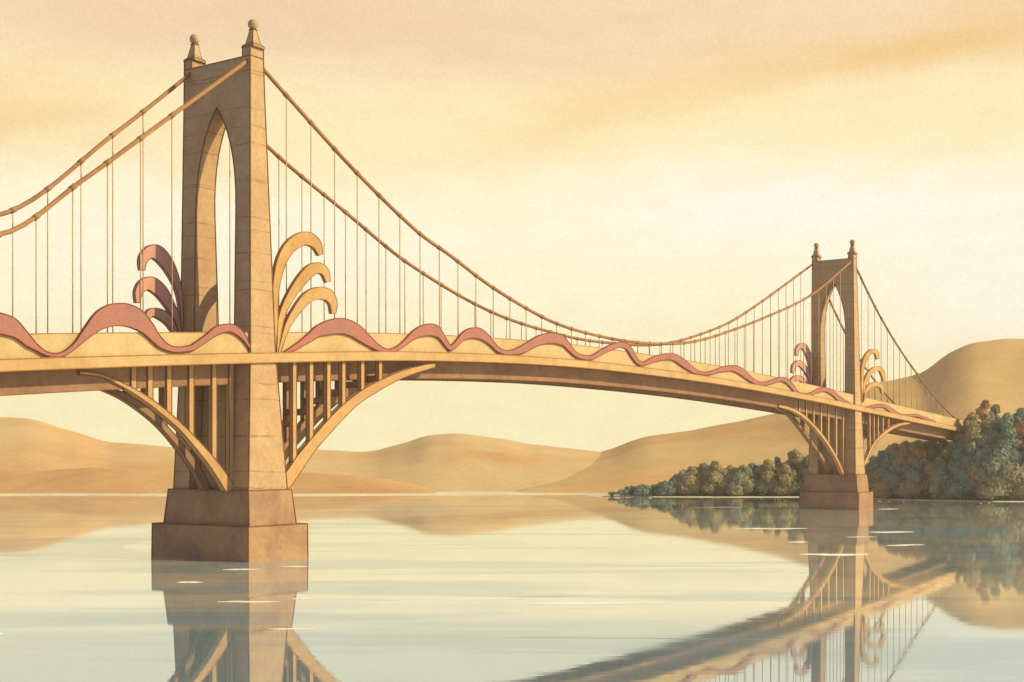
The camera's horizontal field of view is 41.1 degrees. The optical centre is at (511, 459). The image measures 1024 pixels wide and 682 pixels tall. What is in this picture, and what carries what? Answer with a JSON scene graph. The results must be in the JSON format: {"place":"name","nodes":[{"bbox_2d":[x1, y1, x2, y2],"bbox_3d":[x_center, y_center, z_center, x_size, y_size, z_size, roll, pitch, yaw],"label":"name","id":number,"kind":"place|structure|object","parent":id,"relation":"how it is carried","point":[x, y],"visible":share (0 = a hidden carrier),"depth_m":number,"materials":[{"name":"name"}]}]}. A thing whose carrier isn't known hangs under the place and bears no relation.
{"place":"outdoors","nodes":[
{"label":"outdoors","id":0,"kind":"place"},
{"bbox_2d":[0,468,452,492],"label":"hill","id":1,"kind":"structure","parent":0,"point":[88,480],"depth_m":476.70,"materials":[{"name":"beige sand"}]},
{"bbox_2d":[0,417,600,491],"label":"hill","id":2,"kind":"structure","parent":0,"point":[455,462],"depth_m":553.49,"materials":[{"name":"beige sand"}]},
{"bbox_2d":[0,491,608,495],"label":"shore","id":3,"kind":"structure","parent":0,"point":[294,494],"depth_m":452.54,"materials":[{"name":"beige sand"}]},
{"bbox_2d":[0,495,1023,681],"bbox_3d":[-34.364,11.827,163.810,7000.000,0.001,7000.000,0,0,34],"label":"water","id":4,"kind":"structure","parent":0,"point":[92,589],"depth_m":119.31,"materials":[{"name":"grey liquid"}]},
{"bbox_2d":[0,507,922,634],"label":"water foam","id":5,"kind":"object","parent":4,"relation":"on","point":[579,603],"visible":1,"depth_m":115.82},
{"bbox_2d":[0,19,962,561],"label":"suspension bridge","id":6,"kind":"structure","parent":4,"relation":"in","point":[234,439],"depth_m":165.27,"materials":[{"name":"stone"}]},
{"bbox_2d":[0,0,1023,451],"label":"sky","id":7,"kind":"structure","parent":0,"point":[635,170],"materials":[{"name":"beige"}]},
{"bbox_2d":[513,339,1023,492],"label":"hill","id":8,"kind":"structure","parent":0,"point":[962,383],"depth_m":550.87,"materials":[{"name":"beige sand"}]},
{"bbox_2d":[574,493,1023,501],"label":"bank","id":9,"kind":"structure","parent":0,"point":[957,498],"depth_m":430.59,"materials":[{"name":"beige sand"}]},
{"bbox_2d":[608,491,616,495],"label":"bushy tree","id":10,"kind":"object","parent":9,"relation":"on","point":[612,493],"visible":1,"depth_m":432.45,"materials":[{"name":"green plant"}]},
{"bbox_2d":[617,489,628,495],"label":"bushy tree","id":11,"kind":"object","parent":9,"relation":"on","point":[622,492],"visible":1,"depth_m":430.35,"materials":[{"name":"green plant"}]},
{"bbox_2d":[624,485,635,495],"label":"bushy tree","id":12,"kind":"object","parent":9,"relation":"on","point":[631,488],"visible":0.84,"depth_m":432.06,"materials":[{"name":"green plant"}]},
{"bbox_2d":[634,484,650,495],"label":"bushy tree","id":13,"kind":"object","parent":9,"relation":"on","point":[642,489],"visible":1,"depth_m":428.58,"materials":[{"name":"green plant"}]},
{"bbox_2d":[649,484,659,495],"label":"bushy tree","id":14,"kind":"object","parent":9,"relation":"on","point":[653,490],"visible":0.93,"depth_m":430.51,"materials":[{"name":"green plant"}]},
{"bbox_2d":[656,480,675,495],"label":"bushy tree","id":15,"kind":"object","parent":9,"relation":"on","point":[665,487],"visible":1,"depth_m":428.31,"materials":[{"name":"green plant"}]},
{"bbox_2d":[665,473,683,495],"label":"bushy tree","id":16,"kind":"object","parent":9,"relation":"on","point":[675,478],"visible":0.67,"depth_m":430.52,"materials":[{"name":"green plant"}]},
{"bbox_2d":[675,466,702,495],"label":"bushy tree","id":17,"kind":"object","parent":9,"relation":"on","point":[689,484],"visible":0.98,"depth_m":429.25,"materials":[{"name":"green plant"}]},
{"bbox_2d":[692,462,711,494],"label":"bushy tree","id":18,"kind":"object","parent":9,"relation":"on","point":[699,468],"visible":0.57,"depth_m":432.65,"materials":[{"name":"green plant"}]},
{"bbox_2d":[701,460,728,495],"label":"bushy tree","id":19,"kind":"object","parent":9,"relation":"on","point":[715,472],"visible":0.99,"depth_m":427.83,"materials":[{"name":"green plant"}]},
{"bbox_2d":[723,465,736,494],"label":"bushy tree","id":20,"kind":"object","parent":9,"relation":"on","point":[729,474],"visible":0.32,"depth_m":431.07,"materials":[{"name":"green plant"}]},
{"bbox_2d":[726,464,754,495],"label":"bushy tree","id":21,"kind":"object","parent":9,"relation":"on","point":[741,482],"visible":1,"depth_m":426.04,"materials":[{"name":"green plant"}]},
{"bbox_2d":[746,462,760,495],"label":"bushy tree","id":22,"kind":"object","parent":9,"relation":"on","point":[754,467],"visible":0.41,"depth_m":431.16,"materials":[{"name":"green plant"}]},
{"bbox_2d":[754,459,778,495],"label":"bushy tree","id":23,"kind":"object","parent":9,"relation":"on","point":[764,484],"visible":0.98,"depth_m":427.26,"materials":[{"name":"green plant"}]},
{"bbox_2d":[774,456,781,494],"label":"bushy tree","id":24,"kind":"object","parent":9,"relation":"on","point":[777,462],"visible":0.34,"depth_m":433.80,"materials":[{"name":"green plant"}]},
{"bbox_2d":[771,464,799,495],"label":"bushy tree","id":25,"kind":"object","parent":9,"relation":"on","point":[786,484],"visible":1,"depth_m":425.79,"materials":[{"name":"green plant"}]},
{"bbox_2d":[781,449,806,494],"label":"bushy tree","id":26,"kind":"object","parent":9,"relation":"on","point":[795,457],"visible":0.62,"depth_m":430.10,"materials":[{"name":"green plant"}]},
{"bbox_2d":[795,455,808,492],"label":"bushy tree","id":27,"kind":"object","parent":9,"relation":"on","point":[804,472],"visible":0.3,"depth_m":427.46,"materials":[{"name":"green plant"}]},
{"bbox_2d":[865,455,876,490],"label":"bushy tree","id":28,"kind":"object","parent":9,"relation":"on","point":[867,471],"visible":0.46,"depth_m":411.11,"materials":[{"name":"green plant"}]},
{"bbox_2d":[868,450,885,494],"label":"bushy tree","id":29,"kind":"object","parent":9,"relation":"on","point":[875,464],"visible":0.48,"depth_m":407.18,"materials":[{"name":"green plant"}]},
{"bbox_2d":[872,464,901,498],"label":"bushy tree","id":30,"kind":"object","parent":9,"relation":"on","point":[886,486],"visible":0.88,"depth_m":399.14,"materials":[{"name":"green plant"}]},
{"bbox_2d":[882,443,898,496],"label":"bushy tree","id":31,"kind":"object","parent":9,"relation":"on","point":[891,450],"visible":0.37,"depth_m":403.10,"materials":[{"name":"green plant"}]},
{"bbox_2d":[891,440,910,496],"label":"bushy tree","id":32,"kind":"object","parent":9,"relation":"on","point":[901,456],"visible":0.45,"depth_m":399.44,"materials":[{"name":"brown plant"}]},
{"bbox_2d":[895,455,927,498],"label":"bushy tree","id":33,"kind":"object","parent":9,"relation":"on","point":[912,485],"visible":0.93,"depth_m":394.53,"materials":[{"name":"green plant"}]},
{"bbox_2d":[907,439,931,497],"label":"bushy tree","id":34,"kind":"object","parent":9,"relation":"on","point":[917,449],"visible":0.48,"depth_m":397.51,"materials":[{"name":"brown plant"}]},
{"bbox_2d":[924,441,938,496],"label":"bushy tree","id":35,"kind":"object","parent":9,"relation":"on","point":[931,446],"visible":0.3,"depth_m":398.89,"materials":[{"name":"green plant"}]},
{"bbox_2d":[922,455,955,499],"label":"bushy tree","id":36,"kind":"object","parent":9,"relation":"on","point":[937,475],"visible":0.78,"depth_m":391.00,"materials":[{"name":"green plant"}]},
{"bbox_2d":[931,440,951,461],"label":"bushy tree","id":37,"kind":"object","parent":9,"relation":"on","point":[943,452],"visible":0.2,"depth_m":397.76,"materials":[{"name":"green plant"}]},
{"bbox_2d":[945,444,956,497],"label":"bushy tree","id":38,"kind":"object","parent":9,"relation":"on","point":[950,457],"visible":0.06,"depth_m":395.83,"materials":[{"name":"green plant"}]},
{"bbox_2d":[947,425,967,499],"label":"bushy tree","id":39,"kind":"object","parent":9,"relation":"on","point":[955,447],"visible":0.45,"depth_m":389.19,"materials":[{"name":"green plant"}]},
{"bbox_2d":[943,453,979,499],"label":"bushy tree","id":40,"kind":"object","parent":9,"relation":"on","point":[956,488],"visible":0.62,"depth_m":386.88,"materials":[{"name":"green plant"}]},
{"bbox_2d":[960,412,988,499],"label":"bushy tree","id":41,"kind":"object","parent":9,"relation":"on","point":[973,445],"visible":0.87,"depth_m":384.61,"materials":[{"name":"green plant"}]},
{"bbox_2d":[973,399,995,499],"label":"bushy tree","id":42,"kind":"object","parent":9,"relation":"on","point":[986,429],"visible":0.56,"depth_m":385.56,"materials":[{"name":"green plant"}]},
{"bbox_2d":[969,442,1020,499],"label":"bushy tree","id":43,"kind":"object","parent":9,"relation":"on","point":[997,471],"visible":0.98,"depth_m":379.92,"materials":[{"name":"green plant"}]},
{"bbox_2d":[989,404,1001,444],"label":"bushy tree","id":44,"kind":"object","parent":9,"relation":"on","point":[995,409],"visible":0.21,"depth_m":387.63,"materials":[{"name":"green plant"}]},
{"bbox_2d":[995,412,1022,499],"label":"bushy tree","id":45,"kind":"object","parent":9,"relation":"on","point":[1008,439],"visible":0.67,"depth_m":382.13,"materials":[{"name":"green plant"}]},
{"bbox_2d":[1008,449,1023,499],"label":"bushy tree","id":46,"kind":"object","parent":9,"relation":"on","point":[1018,492],"visible":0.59,"depth_m":381.52,"materials":[{"name":"green plant"}]},
{"bbox_2d":[1012,408,1023,462],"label":"bushy tree","id":47,"kind":"object","parent":9,"relation":"on","point":[1018,421],"visible":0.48,"depth_m":384.48,"materials":[{"name":"green plant"}]}
]}

